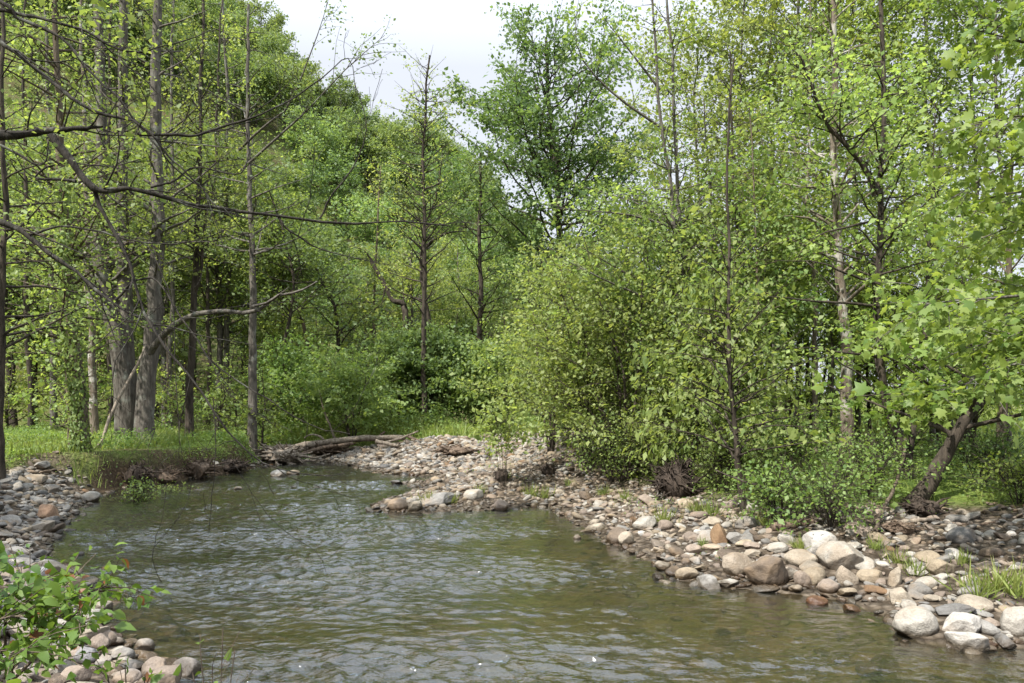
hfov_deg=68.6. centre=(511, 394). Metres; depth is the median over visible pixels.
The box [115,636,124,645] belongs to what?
rock
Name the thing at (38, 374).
forest tree
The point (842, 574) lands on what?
rock
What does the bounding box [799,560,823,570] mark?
rock
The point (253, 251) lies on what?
tree
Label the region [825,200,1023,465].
young tree
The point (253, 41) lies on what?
hillside tree
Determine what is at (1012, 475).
shrub
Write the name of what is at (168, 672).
rock
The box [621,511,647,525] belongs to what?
grass tuft
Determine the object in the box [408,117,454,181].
hillside tree
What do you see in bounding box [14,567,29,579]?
rock
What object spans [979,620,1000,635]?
rock
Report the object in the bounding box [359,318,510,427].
understory tree
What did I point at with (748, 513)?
grass tuft
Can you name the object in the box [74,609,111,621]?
rock
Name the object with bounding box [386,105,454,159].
hillside tree
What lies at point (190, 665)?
rock
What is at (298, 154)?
forest tree
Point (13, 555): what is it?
seedling
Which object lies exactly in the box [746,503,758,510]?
rock
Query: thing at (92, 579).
rock
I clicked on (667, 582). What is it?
rock
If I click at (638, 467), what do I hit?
shrub
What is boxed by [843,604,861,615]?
rock
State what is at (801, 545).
grass tuft
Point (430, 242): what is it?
tree
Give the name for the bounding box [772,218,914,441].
sapling
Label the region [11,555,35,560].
rock
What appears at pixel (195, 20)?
hillside tree
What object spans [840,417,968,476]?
shrub
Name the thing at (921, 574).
rock
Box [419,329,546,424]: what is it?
understory tree
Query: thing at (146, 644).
rock
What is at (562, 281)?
young tree
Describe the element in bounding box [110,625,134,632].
rock
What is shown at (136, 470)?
root clump
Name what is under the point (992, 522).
fallen branch
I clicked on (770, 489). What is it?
shrub
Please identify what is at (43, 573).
rock
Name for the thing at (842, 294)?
tree
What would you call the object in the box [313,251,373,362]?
forest tree
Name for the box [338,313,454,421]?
understory tree
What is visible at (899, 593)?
rock
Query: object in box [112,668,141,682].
rock
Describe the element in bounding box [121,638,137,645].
rock
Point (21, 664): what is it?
rock
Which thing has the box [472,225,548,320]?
hillside tree
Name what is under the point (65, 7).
hillside tree
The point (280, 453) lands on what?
twig heap
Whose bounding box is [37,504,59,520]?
rock
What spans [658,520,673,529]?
rock
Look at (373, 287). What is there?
tree
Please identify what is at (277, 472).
rock
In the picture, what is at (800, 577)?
rock
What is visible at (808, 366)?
young tree
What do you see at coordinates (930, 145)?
sapling
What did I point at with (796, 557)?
rock
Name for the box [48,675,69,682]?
rock
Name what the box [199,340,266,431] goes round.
understory tree
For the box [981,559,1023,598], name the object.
grass tuft
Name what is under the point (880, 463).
shrub
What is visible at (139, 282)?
tree
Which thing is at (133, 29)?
hillside tree
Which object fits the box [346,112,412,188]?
hillside tree
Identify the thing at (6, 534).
rock
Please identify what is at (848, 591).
rock
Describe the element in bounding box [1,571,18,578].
rock
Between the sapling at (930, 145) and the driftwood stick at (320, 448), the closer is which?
the sapling at (930, 145)
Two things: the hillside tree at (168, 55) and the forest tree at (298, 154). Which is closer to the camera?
the forest tree at (298, 154)
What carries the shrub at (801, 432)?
on the ground at (790, 603)
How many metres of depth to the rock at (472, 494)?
15.07 m
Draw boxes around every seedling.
[7,544,51,597]
[90,653,180,682]
[180,634,231,682]
[220,627,254,682]
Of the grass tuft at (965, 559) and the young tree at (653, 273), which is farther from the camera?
the young tree at (653, 273)
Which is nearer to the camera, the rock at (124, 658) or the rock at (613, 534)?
the rock at (124, 658)
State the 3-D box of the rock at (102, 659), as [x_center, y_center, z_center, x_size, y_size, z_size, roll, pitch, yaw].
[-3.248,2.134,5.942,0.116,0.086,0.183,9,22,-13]
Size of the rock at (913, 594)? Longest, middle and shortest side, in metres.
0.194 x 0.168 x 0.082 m
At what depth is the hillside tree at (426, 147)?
95.38 m
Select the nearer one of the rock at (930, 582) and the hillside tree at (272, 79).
the rock at (930, 582)
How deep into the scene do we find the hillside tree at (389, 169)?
80.06 m
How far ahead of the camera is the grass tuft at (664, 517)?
11.84 m
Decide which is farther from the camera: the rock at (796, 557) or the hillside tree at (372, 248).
the hillside tree at (372, 248)
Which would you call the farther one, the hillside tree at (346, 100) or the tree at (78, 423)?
the hillside tree at (346, 100)
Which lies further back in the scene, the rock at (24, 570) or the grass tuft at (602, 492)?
the grass tuft at (602, 492)
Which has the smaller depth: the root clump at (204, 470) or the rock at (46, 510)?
the rock at (46, 510)
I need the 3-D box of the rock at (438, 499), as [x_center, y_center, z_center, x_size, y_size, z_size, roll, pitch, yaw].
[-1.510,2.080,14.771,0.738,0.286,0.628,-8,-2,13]
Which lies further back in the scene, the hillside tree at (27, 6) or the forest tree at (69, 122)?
the hillside tree at (27, 6)
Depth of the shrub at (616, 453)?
15.86 m
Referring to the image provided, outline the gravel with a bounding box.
[0,430,1023,682]
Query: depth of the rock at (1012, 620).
6.69 m
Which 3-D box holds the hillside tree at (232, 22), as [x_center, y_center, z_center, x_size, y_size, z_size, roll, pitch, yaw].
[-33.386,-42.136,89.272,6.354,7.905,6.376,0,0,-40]
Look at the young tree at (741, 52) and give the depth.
20.70 m
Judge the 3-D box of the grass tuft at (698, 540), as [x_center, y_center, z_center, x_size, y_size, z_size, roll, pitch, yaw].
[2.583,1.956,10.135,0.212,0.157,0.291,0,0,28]
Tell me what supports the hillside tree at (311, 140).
on the ground at (790, 603)
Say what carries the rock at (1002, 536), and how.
on the ground at (790, 603)
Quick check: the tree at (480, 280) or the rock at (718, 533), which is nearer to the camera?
the rock at (718, 533)
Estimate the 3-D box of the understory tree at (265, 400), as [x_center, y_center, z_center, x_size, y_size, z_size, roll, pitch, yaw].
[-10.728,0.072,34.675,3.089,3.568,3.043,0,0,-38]
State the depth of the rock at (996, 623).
6.78 m
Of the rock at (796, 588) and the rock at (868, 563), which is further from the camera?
the rock at (868, 563)
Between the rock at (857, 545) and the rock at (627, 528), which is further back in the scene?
the rock at (627, 528)
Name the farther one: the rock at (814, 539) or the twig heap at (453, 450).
the twig heap at (453, 450)
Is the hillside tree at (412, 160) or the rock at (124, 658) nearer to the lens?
the rock at (124, 658)
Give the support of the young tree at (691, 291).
on the ground at (790, 603)
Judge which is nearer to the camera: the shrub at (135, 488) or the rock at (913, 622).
the rock at (913, 622)
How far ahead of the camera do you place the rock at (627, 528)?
11.66 m
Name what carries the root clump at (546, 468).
on the ground at (790, 603)
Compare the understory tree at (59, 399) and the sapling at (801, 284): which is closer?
the sapling at (801, 284)
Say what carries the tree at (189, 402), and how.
on the ground at (790, 603)
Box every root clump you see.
[119,458,160,484]
[153,465,185,483]
[178,456,227,478]
[220,455,252,472]
[493,467,510,481]
[536,461,557,474]
[640,453,709,498]
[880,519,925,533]
[892,495,954,516]
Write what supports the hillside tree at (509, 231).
on the ground at (790, 603)
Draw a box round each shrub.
[109,473,160,511]
[151,479,198,509]
[270,343,421,442]
[552,403,628,450]
[561,406,657,481]
[603,407,723,483]
[610,439,657,478]
[670,410,787,487]
[676,438,766,495]
[704,449,823,534]
[733,400,860,475]
[758,437,903,536]
[786,415,950,502]
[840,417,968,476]
[902,416,1023,489]
[953,446,1023,503]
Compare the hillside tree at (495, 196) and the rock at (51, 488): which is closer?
the rock at (51, 488)
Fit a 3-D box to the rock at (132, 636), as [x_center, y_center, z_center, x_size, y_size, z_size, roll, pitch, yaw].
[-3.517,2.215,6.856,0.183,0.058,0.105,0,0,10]
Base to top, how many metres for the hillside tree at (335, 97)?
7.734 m
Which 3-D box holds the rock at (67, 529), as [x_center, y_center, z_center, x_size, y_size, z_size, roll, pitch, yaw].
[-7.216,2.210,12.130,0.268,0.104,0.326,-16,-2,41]
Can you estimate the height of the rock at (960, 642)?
0.187 m
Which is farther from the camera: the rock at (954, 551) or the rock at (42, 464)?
the rock at (42, 464)
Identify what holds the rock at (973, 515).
on the ground at (790, 603)
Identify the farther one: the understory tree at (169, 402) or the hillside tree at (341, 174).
the hillside tree at (341, 174)
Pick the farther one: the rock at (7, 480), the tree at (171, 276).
the tree at (171, 276)
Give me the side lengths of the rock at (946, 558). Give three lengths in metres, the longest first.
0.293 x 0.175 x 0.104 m
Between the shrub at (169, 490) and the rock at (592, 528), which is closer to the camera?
the rock at (592, 528)
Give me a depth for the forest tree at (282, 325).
31.70 m
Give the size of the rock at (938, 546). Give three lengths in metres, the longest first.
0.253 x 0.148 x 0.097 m
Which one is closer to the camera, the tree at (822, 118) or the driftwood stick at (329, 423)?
the tree at (822, 118)
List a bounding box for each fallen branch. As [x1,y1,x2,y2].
[94,345,145,449]
[687,488,719,498]
[715,451,809,518]
[873,438,906,531]
[952,517,1005,524]
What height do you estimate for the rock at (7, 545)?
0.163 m
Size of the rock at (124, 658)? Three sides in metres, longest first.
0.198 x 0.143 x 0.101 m
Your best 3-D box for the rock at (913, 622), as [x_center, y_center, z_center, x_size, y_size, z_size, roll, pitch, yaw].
[3.666,2.085,6.820,0.382,0.314,0.324,-14,-1,6]
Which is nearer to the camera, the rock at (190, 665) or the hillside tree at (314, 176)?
the rock at (190, 665)
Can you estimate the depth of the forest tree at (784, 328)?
36.17 m
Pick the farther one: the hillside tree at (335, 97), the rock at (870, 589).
the hillside tree at (335, 97)
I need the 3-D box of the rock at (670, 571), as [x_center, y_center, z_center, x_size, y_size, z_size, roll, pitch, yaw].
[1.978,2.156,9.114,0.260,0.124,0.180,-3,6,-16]
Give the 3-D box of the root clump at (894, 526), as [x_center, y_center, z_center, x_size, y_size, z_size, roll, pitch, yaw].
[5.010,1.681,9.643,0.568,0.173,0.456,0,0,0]
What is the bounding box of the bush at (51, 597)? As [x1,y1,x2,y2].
[0,540,170,682]
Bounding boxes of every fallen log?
[771,518,814,530]
[886,518,935,522]
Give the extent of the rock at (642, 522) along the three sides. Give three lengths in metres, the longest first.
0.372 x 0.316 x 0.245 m
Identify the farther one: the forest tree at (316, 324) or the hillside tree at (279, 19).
the hillside tree at (279, 19)
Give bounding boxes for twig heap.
[249,442,317,464]
[303,442,355,454]
[428,443,483,455]
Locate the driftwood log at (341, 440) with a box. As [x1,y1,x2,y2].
[285,434,404,448]
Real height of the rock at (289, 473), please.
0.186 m
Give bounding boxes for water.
[45,461,1023,682]
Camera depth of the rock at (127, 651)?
6.06 m
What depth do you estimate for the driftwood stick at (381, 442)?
25.27 m
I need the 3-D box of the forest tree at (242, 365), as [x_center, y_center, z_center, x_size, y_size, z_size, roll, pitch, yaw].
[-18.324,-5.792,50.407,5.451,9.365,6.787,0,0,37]
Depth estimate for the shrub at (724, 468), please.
13.34 m
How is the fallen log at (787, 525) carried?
on the ground at (790, 603)
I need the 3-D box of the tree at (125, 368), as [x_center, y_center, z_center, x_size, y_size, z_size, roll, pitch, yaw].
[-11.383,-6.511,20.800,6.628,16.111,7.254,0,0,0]
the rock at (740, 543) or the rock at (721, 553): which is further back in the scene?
the rock at (740, 543)
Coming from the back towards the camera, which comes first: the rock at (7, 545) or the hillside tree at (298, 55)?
the hillside tree at (298, 55)
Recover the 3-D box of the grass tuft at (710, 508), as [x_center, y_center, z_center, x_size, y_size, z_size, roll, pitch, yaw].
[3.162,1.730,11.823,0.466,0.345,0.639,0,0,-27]
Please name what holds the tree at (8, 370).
on the ground at (790, 603)
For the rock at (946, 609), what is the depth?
7.04 m
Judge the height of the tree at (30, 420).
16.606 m
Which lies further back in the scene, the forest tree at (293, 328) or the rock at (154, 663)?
the forest tree at (293, 328)
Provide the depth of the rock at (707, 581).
8.53 m
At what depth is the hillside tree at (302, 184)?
64.73 m
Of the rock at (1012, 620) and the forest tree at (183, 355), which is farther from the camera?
the forest tree at (183, 355)
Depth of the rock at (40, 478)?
15.61 m
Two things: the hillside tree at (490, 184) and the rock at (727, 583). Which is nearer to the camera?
the rock at (727, 583)
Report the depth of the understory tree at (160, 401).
26.29 m
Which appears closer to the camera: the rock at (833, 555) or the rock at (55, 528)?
the rock at (833, 555)
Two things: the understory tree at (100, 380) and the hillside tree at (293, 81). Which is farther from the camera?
the hillside tree at (293, 81)
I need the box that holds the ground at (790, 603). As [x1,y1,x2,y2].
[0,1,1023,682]
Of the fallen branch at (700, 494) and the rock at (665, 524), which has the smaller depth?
the rock at (665, 524)
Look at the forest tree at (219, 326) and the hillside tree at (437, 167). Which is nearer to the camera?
the forest tree at (219, 326)
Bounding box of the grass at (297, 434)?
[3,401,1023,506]
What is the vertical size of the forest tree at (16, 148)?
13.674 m
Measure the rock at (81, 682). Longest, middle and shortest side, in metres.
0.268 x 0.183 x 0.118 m
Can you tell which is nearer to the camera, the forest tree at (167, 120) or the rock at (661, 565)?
the rock at (661, 565)
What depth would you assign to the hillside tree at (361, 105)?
111.89 m
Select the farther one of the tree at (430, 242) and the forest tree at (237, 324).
the forest tree at (237, 324)
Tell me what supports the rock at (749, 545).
on the ground at (790, 603)
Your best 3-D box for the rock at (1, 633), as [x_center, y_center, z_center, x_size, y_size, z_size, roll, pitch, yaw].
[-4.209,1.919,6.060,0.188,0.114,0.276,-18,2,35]
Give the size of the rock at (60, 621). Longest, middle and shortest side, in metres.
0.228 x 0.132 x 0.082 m
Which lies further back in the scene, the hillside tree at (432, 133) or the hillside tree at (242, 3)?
the hillside tree at (432, 133)
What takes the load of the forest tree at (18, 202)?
on the ground at (790, 603)
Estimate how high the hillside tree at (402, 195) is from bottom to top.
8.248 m
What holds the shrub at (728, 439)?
on the ground at (790, 603)
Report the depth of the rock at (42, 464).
16.16 m
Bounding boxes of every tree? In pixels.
[0,0,58,39]
[0,0,58,427]
[0,0,92,428]
[0,0,115,430]
[0,0,144,479]
[0,0,192,454]
[0,0,239,446]
[0,0,487,581]
[0,119,79,322]
[0,129,116,427]
[0,138,146,426]
[1,110,143,390]
[1,119,84,297]
[3,319,61,430]
[3,366,26,421]
[4,9,91,99]
[6,307,112,432]
[14,107,213,349]
[15,269,137,424]
[24,341,64,426]
[26,0,177,437]
[26,0,317,445]
[39,0,169,424]
[40,0,118,67]
[41,17,106,83]
[41,116,166,362]
[43,322,113,426]
[46,120,215,354]
[47,291,155,412]
[67,0,134,68]
[72,101,266,425]
[74,16,133,84]
[86,321,173,427]
[90,207,235,419]
[107,0,218,426]
[110,0,277,436]
[111,105,307,429]
[113,0,207,76]
[115,0,172,50]
[128,30,163,77]
[131,111,272,387]
[137,262,239,425]
[140,24,223,122]
[144,0,201,27]
[149,0,270,429]
[154,322,204,432]
[155,375,211,431]
[162,0,193,68]
[165,0,294,428]
[165,124,328,428]
[168,0,406,459]
[178,43,224,82]
[180,186,328,400]
[182,363,257,435]
[183,0,236,41]
[183,2,201,31]
[183,134,246,193]
[188,261,270,373]
[196,0,257,57]
[197,41,273,125]
[198,0,256,33]
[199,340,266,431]
[200,3,257,63]
[208,175,372,425]
[216,203,348,419]
[218,366,300,448]
[224,57,293,127]
[225,186,340,364]
[228,201,354,422]
[231,10,263,57]
[231,142,277,193]
[232,46,277,112]
[234,29,298,115]
[234,289,301,409]
[235,285,335,423]
[237,44,325,142]
[239,325,338,427]
[240,154,327,223]
[241,24,277,53]
[244,0,295,44]
[245,370,311,423]
[250,20,296,81]
[255,26,308,92]
[261,284,331,362]
[264,205,362,300]
[268,159,336,214]
[268,237,405,421]
[276,102,365,197]
[283,57,335,110]
[285,95,327,133]
[285,260,387,364]
[296,259,338,334]
[299,79,344,118]
[301,303,341,422]
[304,143,372,224]
[306,116,371,188]
[306,352,358,424]
[307,213,355,273]
[308,106,372,184]
[310,69,372,124]
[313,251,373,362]
[314,263,401,412]
[318,242,398,320]
[321,106,372,157]
[322,185,405,265]
[325,159,419,418]
[329,115,390,194]
[332,238,434,329]
[336,95,382,148]
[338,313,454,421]
[339,185,389,236]
[341,244,416,363]
[344,203,488,360]
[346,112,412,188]
[347,245,408,381]
[354,43,476,416]
[356,105,381,154]
[356,109,386,142]
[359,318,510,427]
[360,273,444,353]
[368,151,433,214]
[376,114,399,167]
[376,142,477,416]
[376,144,447,209]
[378,113,406,128]
[384,183,443,243]
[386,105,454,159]
[388,224,436,289]
[393,241,461,282]
[398,279,474,337]
[400,0,692,419]
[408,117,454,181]
[408,127,462,172]
[408,131,444,172]
[409,197,485,249]
[410,376,461,418]
[416,239,512,331]
[417,150,460,188]
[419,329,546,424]
[425,152,468,204]
[426,169,486,234]
[427,229,507,311]
[429,287,491,392]
[430,255,531,347]
[431,142,535,423]
[433,230,523,322]
[441,308,468,420]
[442,279,521,422]
[448,177,494,228]
[449,200,803,481]
[450,136,475,168]
[453,147,473,198]
[461,151,493,214]
[466,228,652,452]
[466,389,542,486]
[471,208,546,262]
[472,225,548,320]
[472,283,677,467]
[473,180,508,228]
[474,162,499,222]
[481,209,544,286]
[483,204,514,227]
[484,297,529,409]
[489,257,557,354]
[521,332,596,446]
[527,0,806,460]
[534,175,792,465]
[551,161,672,409]
[552,272,599,358]
[565,307,628,429]
[588,1,791,412]
[610,202,731,340]
[610,297,707,417]
[615,292,806,469]
[622,248,834,480]
[628,0,878,427]
[630,160,758,412]
[631,58,872,510]
[658,179,839,418]
[659,0,888,414]
[690,0,923,450]
[700,184,794,353]
[721,0,977,463]
[723,176,897,440]
[728,0,926,435]
[734,0,995,442]
[741,0,998,478]
[741,206,832,373]
[745,329,817,420]
[764,337,853,424]
[783,196,995,449]
[788,0,1003,430]
[801,0,1023,446]
[802,301,910,428]
[811,89,1023,502]
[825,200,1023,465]
[848,0,1023,443]
[860,0,1023,444]
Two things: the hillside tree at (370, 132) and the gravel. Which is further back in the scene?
the hillside tree at (370, 132)
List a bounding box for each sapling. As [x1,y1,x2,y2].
[650,96,793,409]
[668,93,838,459]
[676,36,821,446]
[690,96,833,438]
[743,138,832,443]
[744,0,892,454]
[769,232,896,457]
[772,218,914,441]
[826,90,1023,451]
[875,63,1006,430]
[916,105,1023,476]
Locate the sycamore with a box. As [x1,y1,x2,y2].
[848,0,1023,448]
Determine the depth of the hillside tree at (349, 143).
81.61 m
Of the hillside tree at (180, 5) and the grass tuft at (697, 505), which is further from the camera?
the hillside tree at (180, 5)
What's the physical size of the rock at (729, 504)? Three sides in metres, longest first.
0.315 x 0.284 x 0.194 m
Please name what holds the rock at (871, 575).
on the ground at (790, 603)
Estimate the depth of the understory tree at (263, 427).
25.77 m
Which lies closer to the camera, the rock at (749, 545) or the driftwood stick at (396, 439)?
the rock at (749, 545)
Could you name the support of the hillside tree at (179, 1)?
on the ground at (790, 603)
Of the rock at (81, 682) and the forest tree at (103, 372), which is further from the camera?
the forest tree at (103, 372)
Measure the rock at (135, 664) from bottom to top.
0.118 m
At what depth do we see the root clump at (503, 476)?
16.21 m
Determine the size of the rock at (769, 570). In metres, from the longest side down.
0.482 x 0.422 x 0.410 m
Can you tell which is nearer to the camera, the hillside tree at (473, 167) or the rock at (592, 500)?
the rock at (592, 500)
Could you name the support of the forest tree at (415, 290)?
on the ground at (790, 603)
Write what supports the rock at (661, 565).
on the ground at (790, 603)
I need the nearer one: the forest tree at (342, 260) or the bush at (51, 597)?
the bush at (51, 597)
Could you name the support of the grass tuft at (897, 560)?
on the ground at (790, 603)
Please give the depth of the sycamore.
8.10 m
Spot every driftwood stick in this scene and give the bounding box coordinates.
[300,442,353,452]
[319,390,335,437]
[375,439,398,446]
[386,431,418,441]
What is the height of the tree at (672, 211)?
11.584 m
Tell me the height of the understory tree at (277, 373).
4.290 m
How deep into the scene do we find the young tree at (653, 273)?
16.34 m
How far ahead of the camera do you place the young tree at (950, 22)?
18.07 m
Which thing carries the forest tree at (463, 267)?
on the ground at (790, 603)
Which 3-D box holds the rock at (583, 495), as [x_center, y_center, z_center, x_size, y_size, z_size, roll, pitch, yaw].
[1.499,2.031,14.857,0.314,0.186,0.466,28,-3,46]
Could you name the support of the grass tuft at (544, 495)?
on the ground at (790, 603)
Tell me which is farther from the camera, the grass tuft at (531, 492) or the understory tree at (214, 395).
the understory tree at (214, 395)
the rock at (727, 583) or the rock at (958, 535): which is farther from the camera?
the rock at (958, 535)
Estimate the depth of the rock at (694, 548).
9.79 m
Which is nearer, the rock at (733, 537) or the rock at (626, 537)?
the rock at (733, 537)
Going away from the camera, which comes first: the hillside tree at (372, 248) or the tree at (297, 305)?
the tree at (297, 305)
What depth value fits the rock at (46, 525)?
11.57 m
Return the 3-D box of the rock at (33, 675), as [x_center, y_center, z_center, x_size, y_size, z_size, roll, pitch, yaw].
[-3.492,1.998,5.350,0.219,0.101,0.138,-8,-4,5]
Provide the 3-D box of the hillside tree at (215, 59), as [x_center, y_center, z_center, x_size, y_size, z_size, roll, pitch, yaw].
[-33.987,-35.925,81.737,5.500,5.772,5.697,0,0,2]
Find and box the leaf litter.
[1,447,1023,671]
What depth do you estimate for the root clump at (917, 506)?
10.23 m
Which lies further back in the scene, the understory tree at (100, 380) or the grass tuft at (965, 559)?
the understory tree at (100, 380)
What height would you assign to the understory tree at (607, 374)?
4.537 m
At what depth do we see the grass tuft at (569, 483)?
16.05 m
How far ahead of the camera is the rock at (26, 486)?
14.29 m
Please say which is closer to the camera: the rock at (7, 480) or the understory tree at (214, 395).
the rock at (7, 480)
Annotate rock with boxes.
[0,476,12,483]
[0,514,21,525]
[0,531,13,539]
[0,621,8,635]
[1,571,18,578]
[4,544,15,547]
[6,546,30,555]
[6,619,37,636]
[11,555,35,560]
[11,676,31,682]
[12,557,33,564]
[13,667,38,679]
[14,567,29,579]
[18,660,30,667]
[22,483,33,490]
[25,474,47,483]
[25,567,53,583]
[29,496,48,503]
[30,520,54,532]
[31,549,47,557]
[31,561,74,574]
[34,461,50,468]
[36,668,49,679]
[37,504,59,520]
[43,516,60,519]
[44,484,60,492]
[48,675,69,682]
[49,523,65,532]
[49,659,75,674]
[57,619,65,623]
[60,646,79,658]
[61,665,91,681]
[63,528,76,532]
[67,681,93,682]
[68,576,84,587]
[71,566,83,575]
[73,645,99,664]
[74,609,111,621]
[78,626,109,646]
[80,491,100,503]
[84,576,98,583]
[87,632,110,649]
[91,599,112,609]
[95,654,111,666]
[103,660,125,670]
[105,646,124,655]
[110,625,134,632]
[111,647,135,660]
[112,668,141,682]
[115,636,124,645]
[118,656,131,661]
[120,659,143,670]
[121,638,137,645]
[127,634,137,638]
[134,638,154,650]
[134,650,159,661]
[136,665,182,682]
[141,656,166,676]
[165,657,179,664]
[172,657,200,680]
[270,469,286,478]
[286,470,299,476]
[387,498,407,510]
[390,480,402,485]
[407,500,422,511]
[421,492,456,506]
[463,489,483,499]
[493,499,508,511]
[573,534,580,539]
[579,491,593,499]
[584,523,604,532]
[589,498,600,502]
[606,527,626,543]
[616,525,630,530]
[618,531,633,545]
[632,516,655,529]
[638,494,654,504]
[650,539,664,546]
[652,572,665,582]
[654,561,670,570]
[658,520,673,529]
[658,580,677,587]
[664,566,678,576]
[668,546,684,555]
[675,567,699,579]
[678,498,693,507]
[684,531,697,541]
[685,544,701,554]
[690,511,708,518]
[694,565,708,570]
[696,530,710,541]
[696,574,720,592]
[701,517,719,524]
[702,543,721,549]
[710,524,728,543]
[717,549,735,558]
[718,578,738,587]
[721,500,737,507]
[722,552,752,576]
[726,532,742,543]
[735,516,760,529]
[735,539,750,545]
[739,533,753,540]
[743,541,759,548]
[744,549,760,556]
[744,556,788,585]
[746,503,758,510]
[751,584,779,592]
[766,542,788,552]
[777,534,795,543]
[784,549,818,566]
[785,564,799,569]
[786,567,797,579]
[789,585,802,591]
[793,570,811,586]
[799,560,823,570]
[802,530,837,552]
[803,567,825,585]
[806,595,828,607]
[815,541,863,570]
[817,578,839,593]
[834,565,858,584]
[837,587,856,595]
[842,519,870,537]
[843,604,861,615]
[848,542,861,549]
[855,556,875,569]
[856,569,882,582]
[863,585,886,594]
[868,532,890,541]
[888,566,901,585]
[889,587,913,603]
[892,506,907,512]
[892,605,938,638]
[894,552,909,562]
[900,599,916,607]
[907,566,928,575]
[907,581,933,594]
[907,590,924,599]
[914,550,940,562]
[915,576,937,588]
[918,604,935,612]
[923,594,938,601]
[925,558,954,574]
[931,543,944,549]
[935,603,975,615]
[936,555,954,562]
[942,612,981,632]
[944,631,989,653]
[945,514,968,521]
[945,526,975,543]
[945,548,958,558]
[954,594,993,612]
[957,585,982,595]
[961,553,978,560]
[965,511,980,519]
[971,609,993,617]
[975,561,992,569]
[978,547,1003,556]
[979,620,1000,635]
[984,617,999,627]
[989,640,998,647]
[993,532,1011,538]
[993,633,1016,649]
[1000,606,1023,636]
[1017,535,1023,544]
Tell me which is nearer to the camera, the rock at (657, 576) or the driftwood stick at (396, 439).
the rock at (657, 576)
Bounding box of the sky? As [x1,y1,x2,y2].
[198,0,1023,393]
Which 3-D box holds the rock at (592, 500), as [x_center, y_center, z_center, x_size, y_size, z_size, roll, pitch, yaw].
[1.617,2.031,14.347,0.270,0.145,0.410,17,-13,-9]
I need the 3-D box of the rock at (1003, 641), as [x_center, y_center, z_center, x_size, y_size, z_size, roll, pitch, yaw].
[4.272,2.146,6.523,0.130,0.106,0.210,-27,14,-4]
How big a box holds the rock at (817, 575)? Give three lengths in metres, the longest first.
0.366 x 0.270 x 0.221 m
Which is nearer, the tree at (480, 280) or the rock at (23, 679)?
the rock at (23, 679)
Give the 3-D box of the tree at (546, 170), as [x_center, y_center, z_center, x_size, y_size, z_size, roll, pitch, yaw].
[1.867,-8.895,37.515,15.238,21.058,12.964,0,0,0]
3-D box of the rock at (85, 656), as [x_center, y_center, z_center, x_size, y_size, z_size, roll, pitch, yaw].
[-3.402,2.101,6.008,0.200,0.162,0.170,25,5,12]
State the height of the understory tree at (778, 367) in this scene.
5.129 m
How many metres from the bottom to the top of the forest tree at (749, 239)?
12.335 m
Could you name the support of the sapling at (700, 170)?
on the ground at (790, 603)
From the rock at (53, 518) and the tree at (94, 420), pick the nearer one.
the rock at (53, 518)
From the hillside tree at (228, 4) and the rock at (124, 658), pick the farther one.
the hillside tree at (228, 4)
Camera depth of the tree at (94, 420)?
23.41 m
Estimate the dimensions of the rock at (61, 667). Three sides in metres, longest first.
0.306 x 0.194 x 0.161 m
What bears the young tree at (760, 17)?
on the ground at (790, 603)
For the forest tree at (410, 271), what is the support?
on the ground at (790, 603)
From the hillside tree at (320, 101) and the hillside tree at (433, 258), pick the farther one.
the hillside tree at (320, 101)
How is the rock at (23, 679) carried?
on the ground at (790, 603)
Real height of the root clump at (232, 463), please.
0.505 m
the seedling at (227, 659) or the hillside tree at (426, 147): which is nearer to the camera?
the seedling at (227, 659)
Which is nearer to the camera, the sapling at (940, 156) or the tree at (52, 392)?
the sapling at (940, 156)
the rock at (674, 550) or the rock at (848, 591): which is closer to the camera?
the rock at (848, 591)
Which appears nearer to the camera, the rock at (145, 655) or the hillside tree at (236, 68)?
the rock at (145, 655)
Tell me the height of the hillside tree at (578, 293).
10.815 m
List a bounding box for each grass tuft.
[410,488,435,500]
[520,481,541,496]
[531,483,555,497]
[562,477,574,486]
[596,484,619,495]
[613,485,632,500]
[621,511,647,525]
[644,499,684,522]
[681,499,707,511]
[688,496,727,516]
[695,535,707,544]
[731,501,765,521]
[746,508,786,525]
[789,535,810,548]
[865,533,893,550]
[878,543,916,563]
[902,552,929,576]
[930,552,1007,599]
[948,545,984,565]
[964,554,1023,594]
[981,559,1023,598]
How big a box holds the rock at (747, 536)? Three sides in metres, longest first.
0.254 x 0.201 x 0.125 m
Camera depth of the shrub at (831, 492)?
9.74 m
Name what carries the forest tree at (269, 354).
on the ground at (790, 603)
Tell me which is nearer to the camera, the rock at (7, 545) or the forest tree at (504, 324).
the rock at (7, 545)
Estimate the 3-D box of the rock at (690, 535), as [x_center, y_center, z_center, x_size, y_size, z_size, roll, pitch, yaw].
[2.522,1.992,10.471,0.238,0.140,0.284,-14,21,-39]
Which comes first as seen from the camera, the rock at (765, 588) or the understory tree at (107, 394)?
the rock at (765, 588)
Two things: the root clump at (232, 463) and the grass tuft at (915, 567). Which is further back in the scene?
the root clump at (232, 463)
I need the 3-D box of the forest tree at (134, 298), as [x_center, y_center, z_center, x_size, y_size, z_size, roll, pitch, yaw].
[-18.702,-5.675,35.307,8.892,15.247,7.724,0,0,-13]
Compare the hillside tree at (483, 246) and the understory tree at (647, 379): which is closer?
the understory tree at (647, 379)
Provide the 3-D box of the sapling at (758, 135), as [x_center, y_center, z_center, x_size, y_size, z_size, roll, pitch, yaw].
[5.229,-3.257,17.143,3.546,9.326,3.372,0,0,0]
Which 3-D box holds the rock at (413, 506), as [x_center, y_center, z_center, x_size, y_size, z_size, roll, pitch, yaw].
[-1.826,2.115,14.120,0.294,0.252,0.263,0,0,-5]
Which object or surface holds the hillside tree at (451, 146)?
on the ground at (790, 603)
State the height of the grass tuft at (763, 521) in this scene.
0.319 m
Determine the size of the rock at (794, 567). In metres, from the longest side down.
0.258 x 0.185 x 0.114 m

